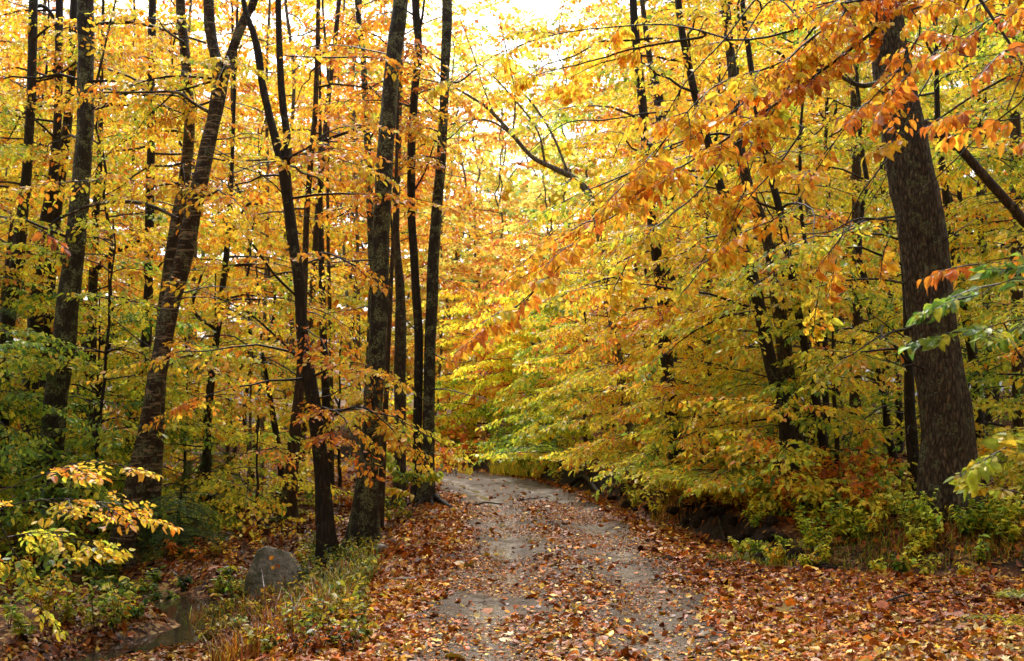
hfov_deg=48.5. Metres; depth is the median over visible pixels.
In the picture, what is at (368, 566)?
leafy plant
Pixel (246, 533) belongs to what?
leafy plant
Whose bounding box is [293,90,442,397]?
tree
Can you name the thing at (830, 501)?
leafy plant
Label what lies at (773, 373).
tree
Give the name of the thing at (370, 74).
tree
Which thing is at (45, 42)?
beech tree
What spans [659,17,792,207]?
tree
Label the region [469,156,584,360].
tree
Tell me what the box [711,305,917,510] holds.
beech tree
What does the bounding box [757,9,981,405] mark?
tree
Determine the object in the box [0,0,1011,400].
sky
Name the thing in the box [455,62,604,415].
tree
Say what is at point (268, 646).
leafy plant
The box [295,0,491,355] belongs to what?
tree
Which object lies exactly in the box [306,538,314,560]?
leafy plant
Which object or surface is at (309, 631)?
leafy plant
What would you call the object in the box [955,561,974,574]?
leafy plant
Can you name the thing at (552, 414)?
beech tree
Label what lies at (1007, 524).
leafy plant
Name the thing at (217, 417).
beech tree
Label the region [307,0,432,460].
tree
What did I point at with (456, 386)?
beech tree
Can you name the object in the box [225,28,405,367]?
tree
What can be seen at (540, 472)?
shrub
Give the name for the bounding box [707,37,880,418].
tree
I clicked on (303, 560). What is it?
leafy plant
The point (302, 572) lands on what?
leafy plant
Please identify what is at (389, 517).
leafy plant
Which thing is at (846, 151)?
tree
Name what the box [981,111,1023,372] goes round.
tree
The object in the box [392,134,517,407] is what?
tree
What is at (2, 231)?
tree
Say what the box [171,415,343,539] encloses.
beech tree
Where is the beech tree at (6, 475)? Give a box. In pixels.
[0,382,51,578]
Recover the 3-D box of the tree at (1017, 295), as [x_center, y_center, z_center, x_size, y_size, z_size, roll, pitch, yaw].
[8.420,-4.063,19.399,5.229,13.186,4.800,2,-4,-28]
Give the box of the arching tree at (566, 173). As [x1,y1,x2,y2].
[428,0,634,472]
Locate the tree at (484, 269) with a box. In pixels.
[361,155,511,418]
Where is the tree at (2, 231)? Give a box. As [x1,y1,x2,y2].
[0,96,138,422]
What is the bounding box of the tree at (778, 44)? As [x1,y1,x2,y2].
[691,0,917,408]
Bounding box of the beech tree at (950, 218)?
[812,0,1023,491]
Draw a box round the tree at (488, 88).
[405,0,533,382]
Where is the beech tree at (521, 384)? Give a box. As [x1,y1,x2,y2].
[473,267,645,465]
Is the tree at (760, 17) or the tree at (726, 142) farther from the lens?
the tree at (726, 142)
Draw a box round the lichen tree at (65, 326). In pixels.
[0,0,283,546]
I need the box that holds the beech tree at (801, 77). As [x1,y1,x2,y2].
[422,0,1023,370]
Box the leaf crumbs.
[288,480,884,660]
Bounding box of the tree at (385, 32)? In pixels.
[316,0,488,405]
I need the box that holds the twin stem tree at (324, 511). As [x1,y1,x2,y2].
[86,0,501,565]
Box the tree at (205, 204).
[115,77,277,365]
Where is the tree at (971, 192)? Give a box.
[931,9,1023,418]
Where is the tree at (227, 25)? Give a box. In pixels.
[97,23,273,401]
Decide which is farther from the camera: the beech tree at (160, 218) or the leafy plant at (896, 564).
the beech tree at (160, 218)
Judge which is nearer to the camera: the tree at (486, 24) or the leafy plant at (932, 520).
the leafy plant at (932, 520)
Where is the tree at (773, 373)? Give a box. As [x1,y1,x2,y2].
[475,0,825,509]
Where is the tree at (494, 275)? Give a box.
[361,15,560,422]
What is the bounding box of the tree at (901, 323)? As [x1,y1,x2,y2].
[759,31,955,371]
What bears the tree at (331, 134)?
on the ground at (1010, 567)
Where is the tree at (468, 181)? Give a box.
[368,5,543,428]
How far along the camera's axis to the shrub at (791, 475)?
15.20 m
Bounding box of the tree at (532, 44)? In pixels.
[490,10,648,361]
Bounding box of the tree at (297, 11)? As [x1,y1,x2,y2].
[212,0,445,404]
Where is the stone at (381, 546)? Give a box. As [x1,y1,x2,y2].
[374,543,386,551]
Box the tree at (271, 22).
[122,0,345,422]
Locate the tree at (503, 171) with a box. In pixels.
[419,95,588,427]
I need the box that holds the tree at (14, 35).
[0,26,98,277]
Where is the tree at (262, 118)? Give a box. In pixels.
[98,0,282,478]
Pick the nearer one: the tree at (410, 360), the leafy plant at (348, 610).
the leafy plant at (348, 610)
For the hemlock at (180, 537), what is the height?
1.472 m
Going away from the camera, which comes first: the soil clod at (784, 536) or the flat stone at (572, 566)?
the flat stone at (572, 566)
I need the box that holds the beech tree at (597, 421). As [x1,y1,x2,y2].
[540,54,886,464]
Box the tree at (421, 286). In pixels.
[238,48,457,412]
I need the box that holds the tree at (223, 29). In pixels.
[138,0,348,362]
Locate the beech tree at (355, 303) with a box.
[154,100,407,479]
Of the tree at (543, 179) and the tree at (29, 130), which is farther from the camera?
the tree at (543, 179)
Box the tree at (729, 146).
[637,65,804,419]
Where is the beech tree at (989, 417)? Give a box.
[803,0,1023,453]
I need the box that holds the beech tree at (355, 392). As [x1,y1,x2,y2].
[229,319,410,495]
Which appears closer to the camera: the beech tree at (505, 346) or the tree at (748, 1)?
the beech tree at (505, 346)
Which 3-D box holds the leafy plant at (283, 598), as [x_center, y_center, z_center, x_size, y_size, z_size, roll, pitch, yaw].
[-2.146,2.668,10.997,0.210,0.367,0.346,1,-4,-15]
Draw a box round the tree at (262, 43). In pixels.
[141,2,311,475]
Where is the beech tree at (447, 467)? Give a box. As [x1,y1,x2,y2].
[276,261,473,473]
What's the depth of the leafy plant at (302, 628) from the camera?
8.34 m
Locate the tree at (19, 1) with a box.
[0,0,78,333]
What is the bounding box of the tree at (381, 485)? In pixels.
[322,79,450,527]
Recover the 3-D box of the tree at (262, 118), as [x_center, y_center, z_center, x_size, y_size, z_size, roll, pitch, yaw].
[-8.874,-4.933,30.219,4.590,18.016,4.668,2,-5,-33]
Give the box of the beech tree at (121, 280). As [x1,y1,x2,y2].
[0,4,232,477]
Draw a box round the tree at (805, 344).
[567,0,881,480]
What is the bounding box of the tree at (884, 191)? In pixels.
[749,4,1007,455]
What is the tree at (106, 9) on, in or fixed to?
on the ground at (1010, 567)
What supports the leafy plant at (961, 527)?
on the ground at (1010, 567)
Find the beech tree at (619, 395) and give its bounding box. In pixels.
[546,243,724,476]
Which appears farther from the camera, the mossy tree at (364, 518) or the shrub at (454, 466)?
the shrub at (454, 466)
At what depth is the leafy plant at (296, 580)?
13.23 m
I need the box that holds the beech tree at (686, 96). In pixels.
[556,0,740,429]
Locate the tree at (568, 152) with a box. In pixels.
[520,9,717,411]
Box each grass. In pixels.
[179,572,297,632]
[192,574,337,660]
[267,538,383,623]
[486,443,552,476]
[706,517,928,569]
[853,506,1023,572]
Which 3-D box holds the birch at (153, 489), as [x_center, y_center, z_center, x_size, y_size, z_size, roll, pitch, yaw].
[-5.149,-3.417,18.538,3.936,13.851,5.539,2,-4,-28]
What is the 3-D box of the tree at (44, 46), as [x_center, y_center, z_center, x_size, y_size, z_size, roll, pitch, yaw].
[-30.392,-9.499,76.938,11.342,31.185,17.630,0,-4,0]
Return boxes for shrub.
[406,414,412,428]
[435,436,453,469]
[435,441,458,470]
[436,419,460,446]
[436,427,455,458]
[440,411,473,444]
[443,438,470,468]
[445,428,470,451]
[446,442,468,474]
[452,421,490,468]
[456,412,483,438]
[465,434,488,472]
[468,424,486,439]
[506,441,542,476]
[528,444,543,478]
[529,460,547,479]
[547,461,564,483]
[559,437,575,450]
[759,469,805,517]
[769,469,809,510]
[798,455,853,513]
[799,450,844,508]
[809,448,862,506]
[815,439,872,509]
[834,469,885,519]
[845,449,902,498]
[855,448,886,489]
[869,453,898,499]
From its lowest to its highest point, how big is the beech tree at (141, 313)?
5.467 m
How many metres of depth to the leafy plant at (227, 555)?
15.85 m
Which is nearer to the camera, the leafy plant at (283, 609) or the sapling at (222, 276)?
the leafy plant at (283, 609)
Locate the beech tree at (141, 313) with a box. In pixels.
[0,213,259,571]
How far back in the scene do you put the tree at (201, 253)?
56.92 m
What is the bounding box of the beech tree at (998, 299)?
[805,0,1010,411]
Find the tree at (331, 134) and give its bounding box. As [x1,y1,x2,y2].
[216,75,363,431]
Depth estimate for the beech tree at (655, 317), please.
18.61 m
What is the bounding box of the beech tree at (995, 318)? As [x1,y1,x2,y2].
[842,60,1023,478]
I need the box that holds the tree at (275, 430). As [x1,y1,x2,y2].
[207,254,320,500]
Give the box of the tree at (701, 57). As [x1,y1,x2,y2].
[613,0,772,344]
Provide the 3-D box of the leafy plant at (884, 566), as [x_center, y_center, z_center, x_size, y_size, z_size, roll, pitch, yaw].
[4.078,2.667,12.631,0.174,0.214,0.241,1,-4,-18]
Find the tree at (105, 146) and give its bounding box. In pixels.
[41,0,206,410]
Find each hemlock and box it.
[0,276,101,571]
[107,487,242,563]
[165,446,262,512]
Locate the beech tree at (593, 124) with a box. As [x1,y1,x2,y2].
[559,13,774,455]
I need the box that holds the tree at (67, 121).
[0,0,251,433]
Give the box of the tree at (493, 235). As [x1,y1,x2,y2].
[361,68,519,414]
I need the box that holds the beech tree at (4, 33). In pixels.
[0,0,91,295]
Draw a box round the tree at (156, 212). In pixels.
[101,56,256,381]
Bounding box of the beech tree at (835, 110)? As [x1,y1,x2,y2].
[650,0,967,442]
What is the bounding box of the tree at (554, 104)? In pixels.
[438,1,632,415]
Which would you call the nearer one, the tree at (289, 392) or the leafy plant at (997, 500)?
the leafy plant at (997, 500)
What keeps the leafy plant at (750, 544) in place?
on the ground at (1010, 567)
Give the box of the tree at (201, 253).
[97,0,289,401]
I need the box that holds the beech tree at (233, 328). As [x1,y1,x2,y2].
[102,128,358,503]
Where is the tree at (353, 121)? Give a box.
[302,0,418,472]
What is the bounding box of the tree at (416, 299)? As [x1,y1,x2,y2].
[288,0,490,501]
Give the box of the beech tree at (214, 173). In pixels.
[83,44,364,466]
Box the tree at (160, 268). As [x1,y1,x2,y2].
[69,48,284,442]
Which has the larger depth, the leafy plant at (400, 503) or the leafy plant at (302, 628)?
the leafy plant at (400, 503)
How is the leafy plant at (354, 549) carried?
on the ground at (1010, 567)
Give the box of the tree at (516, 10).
[365,0,548,398]
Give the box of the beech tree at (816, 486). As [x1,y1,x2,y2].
[643,392,875,514]
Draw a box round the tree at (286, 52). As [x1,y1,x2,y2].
[257,0,435,357]
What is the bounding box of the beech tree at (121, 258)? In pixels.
[0,9,222,471]
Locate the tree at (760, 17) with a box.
[682,1,868,419]
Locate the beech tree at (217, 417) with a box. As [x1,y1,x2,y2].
[65,337,314,513]
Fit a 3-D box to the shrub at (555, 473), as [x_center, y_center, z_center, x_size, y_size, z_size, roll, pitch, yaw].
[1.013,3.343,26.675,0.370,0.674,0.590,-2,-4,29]
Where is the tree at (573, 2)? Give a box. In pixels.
[480,0,656,305]
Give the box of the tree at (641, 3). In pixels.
[527,0,776,461]
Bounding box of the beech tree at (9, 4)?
[0,0,82,450]
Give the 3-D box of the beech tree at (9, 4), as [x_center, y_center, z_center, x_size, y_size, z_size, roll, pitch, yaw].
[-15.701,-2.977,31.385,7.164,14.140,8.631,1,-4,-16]
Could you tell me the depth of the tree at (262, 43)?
30.95 m
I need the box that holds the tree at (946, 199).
[788,12,1023,483]
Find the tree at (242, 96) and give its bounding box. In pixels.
[197,0,382,423]
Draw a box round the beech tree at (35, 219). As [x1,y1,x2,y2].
[0,39,121,487]
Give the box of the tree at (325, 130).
[220,0,457,491]
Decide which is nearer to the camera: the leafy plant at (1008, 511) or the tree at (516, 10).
the leafy plant at (1008, 511)
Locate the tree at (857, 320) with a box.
[722,24,969,456]
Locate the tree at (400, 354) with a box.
[286,1,485,509]
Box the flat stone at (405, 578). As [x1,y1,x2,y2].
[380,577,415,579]
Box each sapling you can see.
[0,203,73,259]
[0,460,182,640]
[105,0,368,502]
[136,291,304,503]
[385,448,444,510]
[898,251,1023,525]
[911,42,1023,295]
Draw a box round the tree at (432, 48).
[311,0,520,392]
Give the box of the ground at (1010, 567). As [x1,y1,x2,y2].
[0,391,1023,660]
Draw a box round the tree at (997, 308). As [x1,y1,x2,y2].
[814,41,1007,356]
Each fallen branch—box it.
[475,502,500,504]
[703,505,725,540]
[886,591,945,601]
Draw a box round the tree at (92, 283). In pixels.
[0,0,208,496]
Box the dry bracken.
[648,487,732,524]
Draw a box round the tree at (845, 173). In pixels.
[811,62,981,393]
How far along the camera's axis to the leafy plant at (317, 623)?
8.49 m
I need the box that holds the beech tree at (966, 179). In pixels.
[831,2,1023,456]
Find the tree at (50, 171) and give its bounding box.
[0,0,97,513]
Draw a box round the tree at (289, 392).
[199,63,351,424]
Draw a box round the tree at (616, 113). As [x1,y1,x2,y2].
[567,1,705,271]
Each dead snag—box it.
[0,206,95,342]
[626,64,683,399]
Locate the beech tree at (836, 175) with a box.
[681,0,901,439]
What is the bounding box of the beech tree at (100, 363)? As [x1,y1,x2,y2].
[0,285,244,544]
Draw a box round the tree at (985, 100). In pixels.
[877,4,1023,454]
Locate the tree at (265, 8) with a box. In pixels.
[172,0,392,426]
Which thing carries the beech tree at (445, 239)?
on the ground at (1010, 567)
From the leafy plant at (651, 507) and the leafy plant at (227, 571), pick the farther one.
the leafy plant at (651, 507)
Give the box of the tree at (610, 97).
[589,0,766,434]
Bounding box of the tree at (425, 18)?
[347,9,483,399]
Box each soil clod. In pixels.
[607,495,617,500]
[621,501,631,508]
[643,502,653,510]
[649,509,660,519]
[661,491,673,498]
[666,506,680,514]
[681,502,697,508]
[691,516,702,528]
[703,503,713,511]
[733,534,744,540]
[742,527,753,537]
[754,552,765,561]
[763,530,774,542]
[764,515,777,525]
[765,533,787,541]
[777,546,791,553]
[786,550,792,560]
[788,547,804,558]
[817,563,827,568]
[821,564,837,569]
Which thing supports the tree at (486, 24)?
on the ground at (1010, 567)
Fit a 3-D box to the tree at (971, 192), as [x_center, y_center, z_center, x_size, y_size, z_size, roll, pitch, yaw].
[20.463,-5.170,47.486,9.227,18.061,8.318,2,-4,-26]
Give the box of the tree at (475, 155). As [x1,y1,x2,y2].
[343,80,518,419]
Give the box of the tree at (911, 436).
[703,57,970,499]
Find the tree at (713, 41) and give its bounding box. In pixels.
[606,0,749,178]
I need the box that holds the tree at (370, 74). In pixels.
[237,0,419,487]
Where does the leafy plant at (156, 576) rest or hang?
on the ground at (1010, 567)
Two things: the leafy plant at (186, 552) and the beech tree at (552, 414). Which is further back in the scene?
the beech tree at (552, 414)
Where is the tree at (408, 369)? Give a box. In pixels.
[332,122,497,399]
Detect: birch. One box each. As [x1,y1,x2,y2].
[0,0,340,574]
[57,0,283,544]
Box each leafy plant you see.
[76,563,92,580]
[92,576,115,592]
[97,574,110,580]
[105,560,122,578]
[120,577,134,595]
[122,598,149,617]
[134,575,152,591]
[143,565,166,583]
[149,582,163,599]
[164,538,179,559]
[164,589,179,599]
[174,573,192,591]
[176,545,190,557]
[190,546,208,561]
[193,537,218,556]
[197,628,212,640]
[202,601,221,617]
[203,610,231,639]
[205,583,219,596]
[210,541,226,555]
[210,593,239,614]
[211,574,234,592]
[216,536,236,550]
[216,565,236,577]
[223,545,239,565]
[224,577,242,601]
[225,614,247,634]
[230,614,249,634]
[232,579,244,600]
[234,565,247,587]
[234,577,250,595]
[234,591,260,623]
[238,597,258,614]
[238,626,267,638]
[239,620,263,650]
[241,513,250,525]
[243,525,254,537]
[244,620,273,644]
[247,530,262,542]
[247,599,267,625]
[247,624,275,651]
[250,538,266,553]
[252,523,264,538]
[257,625,287,653]
[260,585,276,598]
[261,592,278,603]
[266,615,280,641]
[267,597,297,633]
[270,620,293,649]
[277,580,310,598]
[278,586,299,606]
[278,621,315,653]
[286,607,333,647]
[286,625,308,653]
[287,581,309,604]
[293,572,313,597]
[294,542,308,559]
[295,546,309,565]
[295,560,318,578]
[296,532,312,550]
[296,568,313,580]
[296,591,324,611]
[297,606,320,635]
[298,555,307,567]
[300,590,329,626]
[301,561,309,580]
[302,543,314,563]
[303,568,322,581]
[303,573,319,593]
[303,612,321,626]
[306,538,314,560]
[306,634,322,654]
[307,529,315,548]
[309,626,334,646]
[310,554,326,569]
[312,617,334,644]
[313,556,333,576]
[313,561,335,582]
[321,611,352,635]
[321,611,362,643]
[323,544,338,564]
[323,613,356,647]
[325,546,354,567]
[326,597,351,617]
[328,591,355,618]
[329,580,365,604]
[330,624,362,650]
[332,623,351,656]
[335,538,349,555]
[336,487,344,506]
[337,605,358,623]
[338,494,352,509]
[341,621,365,642]
[342,472,354,491]
[343,567,366,589]
[343,599,375,622]
[344,538,356,553]
[347,540,368,564]
[347,552,378,580]
[348,547,367,557]
[350,563,360,573]
[350,588,385,615]
[351,555,378,579]
[353,545,370,563]
[353,603,380,638]
[355,555,376,584]
[355,575,371,601]
[361,536,380,550]
[361,548,384,573]
[362,541,379,555]
[384,506,393,519]
[389,500,405,518]
[395,498,405,509]
[402,507,412,517]
[620,473,642,499]
[626,483,646,507]
[633,467,659,497]
[634,480,670,518]
[645,449,669,486]
[659,460,687,499]
[670,474,704,516]
[693,492,707,504]
[704,489,710,501]
[708,488,723,504]
[720,490,731,511]
[727,536,750,554]
[728,468,759,511]
[737,464,762,503]
[740,502,763,523]
[742,537,755,551]
[747,486,770,520]
[749,509,763,529]
[749,540,769,553]
[760,491,781,515]
[761,545,783,564]
[761,548,777,561]
[763,539,782,558]
[772,534,792,545]
[777,486,792,516]
[777,544,794,560]
[783,492,807,522]
[789,506,819,532]
[796,554,814,565]
[801,489,819,509]
[801,519,826,537]
[801,531,820,549]
[802,516,829,540]
[804,552,821,563]
[806,527,832,552]
[807,494,831,529]
[814,541,831,561]
[822,494,849,515]
[824,494,853,525]
[824,497,855,524]
[826,504,859,515]
[826,510,851,537]
[836,497,862,531]
[839,521,853,535]
[847,517,868,537]
[850,509,868,523]
[854,501,887,537]
[862,482,896,509]
[864,496,875,515]
[866,491,890,522]
[868,557,884,570]
[868,561,886,568]
[872,485,891,499]
[882,490,911,516]
[885,491,927,525]
[890,554,907,573]
[892,474,915,510]
[893,552,915,572]
[903,539,927,558]
[904,493,930,516]
[905,522,929,540]
[909,527,943,549]
[910,499,929,524]
[912,551,944,574]
[913,488,939,525]
[921,507,943,537]
[949,503,979,536]
[949,506,973,524]
[953,507,985,533]
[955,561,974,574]
[957,507,978,526]
[959,512,982,535]
[966,491,1007,519]
[968,499,1006,530]
[973,534,990,562]
[974,506,1007,533]
[978,501,1009,545]
[980,502,1003,522]
[981,492,1009,511]
[982,495,1012,516]
[986,518,997,532]
[987,503,1015,530]
[990,499,1023,521]
[994,491,1022,522]
[995,503,1016,521]
[1000,514,1013,535]
[1002,519,1022,540]
[1004,495,1023,515]
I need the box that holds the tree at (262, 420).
[137,0,325,482]
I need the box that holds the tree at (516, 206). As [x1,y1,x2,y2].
[491,146,610,347]
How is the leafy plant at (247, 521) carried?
on the ground at (1010, 567)
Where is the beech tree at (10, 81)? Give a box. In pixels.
[0,0,178,326]
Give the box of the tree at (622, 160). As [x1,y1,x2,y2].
[595,15,726,365]
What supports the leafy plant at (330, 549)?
on the ground at (1010, 567)
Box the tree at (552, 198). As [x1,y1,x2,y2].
[533,1,730,381]
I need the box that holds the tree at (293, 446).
[204,0,473,519]
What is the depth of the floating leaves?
12.42 m
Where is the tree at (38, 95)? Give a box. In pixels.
[0,0,172,322]
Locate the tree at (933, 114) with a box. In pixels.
[820,7,1008,413]
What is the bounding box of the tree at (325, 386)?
[282,37,351,496]
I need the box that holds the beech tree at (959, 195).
[790,9,1021,444]
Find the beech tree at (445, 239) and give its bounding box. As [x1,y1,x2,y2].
[279,29,502,459]
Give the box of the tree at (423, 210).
[392,81,507,410]
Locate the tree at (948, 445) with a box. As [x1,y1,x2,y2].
[705,10,1002,525]
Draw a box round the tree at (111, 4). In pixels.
[4,0,222,398]
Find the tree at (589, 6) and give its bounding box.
[533,0,690,345]
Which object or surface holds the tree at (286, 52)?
on the ground at (1010, 567)
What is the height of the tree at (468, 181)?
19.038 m
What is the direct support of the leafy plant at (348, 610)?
on the ground at (1010, 567)
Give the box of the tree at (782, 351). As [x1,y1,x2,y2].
[587,0,823,502]
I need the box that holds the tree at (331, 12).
[310,0,523,421]
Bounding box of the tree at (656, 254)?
[468,0,738,485]
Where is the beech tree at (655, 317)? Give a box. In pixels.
[584,197,783,505]
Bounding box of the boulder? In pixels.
[244,546,302,601]
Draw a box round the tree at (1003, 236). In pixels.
[899,3,1023,349]
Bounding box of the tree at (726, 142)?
[701,15,785,345]
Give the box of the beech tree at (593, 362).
[512,142,732,475]
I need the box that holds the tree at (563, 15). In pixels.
[475,0,589,309]
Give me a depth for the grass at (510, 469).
30.48 m
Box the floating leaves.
[49,588,229,660]
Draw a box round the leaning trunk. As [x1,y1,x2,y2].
[924,107,1023,240]
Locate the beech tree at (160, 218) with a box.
[0,8,239,513]
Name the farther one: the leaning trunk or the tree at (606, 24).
the tree at (606, 24)
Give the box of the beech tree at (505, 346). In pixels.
[447,274,638,459]
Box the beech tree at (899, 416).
[701,0,997,453]
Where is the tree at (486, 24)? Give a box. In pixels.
[337,15,504,338]
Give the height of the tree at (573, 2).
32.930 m
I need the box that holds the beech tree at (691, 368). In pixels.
[625,249,891,497]
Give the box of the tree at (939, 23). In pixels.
[835,12,1011,418]
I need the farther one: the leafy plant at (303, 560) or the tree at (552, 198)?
the tree at (552, 198)
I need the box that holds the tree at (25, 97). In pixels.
[0,57,69,347]
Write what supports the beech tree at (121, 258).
on the ground at (1010, 567)
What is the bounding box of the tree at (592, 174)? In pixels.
[567,33,740,356]
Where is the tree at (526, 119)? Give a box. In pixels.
[440,25,558,374]
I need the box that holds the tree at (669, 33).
[603,0,780,416]
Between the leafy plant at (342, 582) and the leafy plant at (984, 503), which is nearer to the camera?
the leafy plant at (342, 582)
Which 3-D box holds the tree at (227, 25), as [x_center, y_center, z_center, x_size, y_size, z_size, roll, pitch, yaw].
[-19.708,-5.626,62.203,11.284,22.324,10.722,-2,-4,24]
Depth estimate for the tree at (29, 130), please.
20.10 m
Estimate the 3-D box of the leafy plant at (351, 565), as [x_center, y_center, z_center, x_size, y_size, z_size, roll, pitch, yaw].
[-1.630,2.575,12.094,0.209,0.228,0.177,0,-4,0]
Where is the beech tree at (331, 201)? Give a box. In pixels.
[206,4,454,466]
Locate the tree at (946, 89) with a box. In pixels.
[923,19,1023,321]
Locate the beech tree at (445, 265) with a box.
[391,204,540,438]
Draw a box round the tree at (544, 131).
[439,38,606,397]
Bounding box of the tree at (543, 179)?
[479,136,631,411]
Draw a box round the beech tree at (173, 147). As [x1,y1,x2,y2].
[62,0,314,482]
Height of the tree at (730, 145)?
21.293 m
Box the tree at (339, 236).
[208,0,367,393]
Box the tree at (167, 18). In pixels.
[57,6,219,371]
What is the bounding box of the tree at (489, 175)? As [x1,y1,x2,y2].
[418,61,579,424]
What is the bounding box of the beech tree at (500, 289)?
[436,269,598,436]
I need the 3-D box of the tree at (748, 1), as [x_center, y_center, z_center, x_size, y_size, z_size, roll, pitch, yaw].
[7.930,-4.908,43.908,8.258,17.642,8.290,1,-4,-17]
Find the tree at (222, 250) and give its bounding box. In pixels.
[152,92,288,400]
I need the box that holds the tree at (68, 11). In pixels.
[19,0,180,384]
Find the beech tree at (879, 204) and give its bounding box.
[592,53,1023,501]
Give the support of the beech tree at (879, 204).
on the ground at (1010, 567)
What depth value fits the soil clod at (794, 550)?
13.26 m
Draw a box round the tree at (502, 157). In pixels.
[466,114,576,356]
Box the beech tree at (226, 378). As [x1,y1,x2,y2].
[79,273,353,517]
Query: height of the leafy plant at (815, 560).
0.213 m
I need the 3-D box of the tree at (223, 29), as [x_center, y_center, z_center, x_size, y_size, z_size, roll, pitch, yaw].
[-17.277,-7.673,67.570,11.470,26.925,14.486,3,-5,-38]
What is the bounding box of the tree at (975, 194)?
[922,6,1023,397]
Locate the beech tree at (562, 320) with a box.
[493,214,657,442]
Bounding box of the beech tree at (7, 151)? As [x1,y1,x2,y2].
[0,60,179,555]
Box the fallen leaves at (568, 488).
[10,423,919,499]
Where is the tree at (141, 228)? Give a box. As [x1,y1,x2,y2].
[83,31,218,401]
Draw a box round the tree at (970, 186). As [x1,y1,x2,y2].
[871,6,1023,414]
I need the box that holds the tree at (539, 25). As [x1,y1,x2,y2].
[483,1,619,315]
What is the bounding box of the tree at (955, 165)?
[896,0,1008,394]
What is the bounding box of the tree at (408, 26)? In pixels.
[253,19,456,422]
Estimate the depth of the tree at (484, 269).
42.98 m
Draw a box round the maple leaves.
[0,514,1023,660]
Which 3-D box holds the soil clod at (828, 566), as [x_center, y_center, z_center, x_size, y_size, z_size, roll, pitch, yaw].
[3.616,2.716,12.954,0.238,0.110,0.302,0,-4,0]
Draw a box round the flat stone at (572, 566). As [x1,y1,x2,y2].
[551,565,601,567]
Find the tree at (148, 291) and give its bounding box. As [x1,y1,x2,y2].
[1,0,328,495]
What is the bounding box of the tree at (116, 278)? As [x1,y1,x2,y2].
[38,4,209,382]
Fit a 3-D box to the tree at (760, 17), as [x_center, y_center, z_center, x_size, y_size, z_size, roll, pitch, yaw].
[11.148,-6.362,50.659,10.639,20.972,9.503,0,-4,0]
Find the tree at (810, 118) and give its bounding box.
[669,1,877,441]
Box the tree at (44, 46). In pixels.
[0,0,129,385]
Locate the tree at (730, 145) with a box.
[727,3,866,403]
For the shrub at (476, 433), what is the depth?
38.08 m
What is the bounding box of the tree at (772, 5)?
[756,1,902,371]
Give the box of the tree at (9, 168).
[0,35,127,408]
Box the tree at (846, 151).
[785,22,981,324]
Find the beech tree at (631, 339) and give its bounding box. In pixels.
[568,0,806,460]
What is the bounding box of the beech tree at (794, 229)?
[601,0,928,459]
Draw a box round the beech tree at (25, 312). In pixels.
[0,308,88,523]
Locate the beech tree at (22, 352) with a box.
[0,325,167,596]
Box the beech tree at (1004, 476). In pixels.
[977,338,1023,501]
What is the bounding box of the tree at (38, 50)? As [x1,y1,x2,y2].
[0,2,68,311]
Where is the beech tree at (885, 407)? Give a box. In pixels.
[641,0,954,490]
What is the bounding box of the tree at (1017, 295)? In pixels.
[856,0,1023,473]
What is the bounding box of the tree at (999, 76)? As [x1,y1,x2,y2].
[925,6,1022,324]
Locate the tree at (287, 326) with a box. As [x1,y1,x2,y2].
[197,99,367,441]
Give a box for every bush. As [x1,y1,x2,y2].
[0,547,35,590]
[0,563,48,628]
[2,596,49,640]
[13,561,65,621]
[33,572,72,606]
[39,556,75,609]
[41,578,88,624]
[71,575,128,634]
[87,583,131,633]
[93,540,135,579]
[102,575,141,621]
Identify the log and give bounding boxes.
[568,474,600,494]
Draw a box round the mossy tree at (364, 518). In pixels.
[304,0,470,553]
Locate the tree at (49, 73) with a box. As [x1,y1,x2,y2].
[0,17,101,401]
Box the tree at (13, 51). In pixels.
[0,37,39,226]
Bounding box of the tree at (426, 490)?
[337,0,497,503]
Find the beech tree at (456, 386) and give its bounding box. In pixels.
[387,285,527,447]
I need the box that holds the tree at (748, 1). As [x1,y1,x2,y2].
[613,0,866,402]
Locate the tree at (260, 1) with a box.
[101,0,313,407]
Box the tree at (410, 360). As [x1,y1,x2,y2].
[244,107,453,439]
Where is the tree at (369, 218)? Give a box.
[258,0,492,443]
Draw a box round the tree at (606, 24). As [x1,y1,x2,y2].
[580,1,723,332]
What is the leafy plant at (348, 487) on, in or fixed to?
on the ground at (1010, 567)
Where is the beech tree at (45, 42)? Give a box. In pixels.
[0,25,129,501]
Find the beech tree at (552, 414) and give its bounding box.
[469,272,677,470]
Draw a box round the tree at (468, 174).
[347,56,504,376]
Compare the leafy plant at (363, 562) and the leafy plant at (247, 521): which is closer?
the leafy plant at (363, 562)
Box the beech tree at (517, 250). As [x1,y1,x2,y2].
[439,219,571,424]
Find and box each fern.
[168,547,209,552]
[236,525,272,530]
[261,516,287,520]
[298,509,311,513]
[963,613,1023,629]
[991,588,1023,598]
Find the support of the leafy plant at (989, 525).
on the ground at (1010, 567)
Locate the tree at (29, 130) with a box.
[0,0,169,516]
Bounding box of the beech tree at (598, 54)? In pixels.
[556,0,674,424]
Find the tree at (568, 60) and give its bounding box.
[511,11,628,383]
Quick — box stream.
[47,579,233,660]
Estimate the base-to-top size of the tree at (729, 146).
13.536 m
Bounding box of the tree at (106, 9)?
[15,0,209,338]
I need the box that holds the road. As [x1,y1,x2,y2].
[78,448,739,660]
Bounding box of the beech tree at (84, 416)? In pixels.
[9,291,213,495]
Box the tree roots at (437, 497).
[404,493,454,508]
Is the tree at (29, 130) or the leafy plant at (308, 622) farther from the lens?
the tree at (29, 130)
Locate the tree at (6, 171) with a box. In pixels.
[0,69,117,428]
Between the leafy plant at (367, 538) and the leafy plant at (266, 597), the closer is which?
the leafy plant at (266, 597)
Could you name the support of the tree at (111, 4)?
on the ground at (1010, 567)

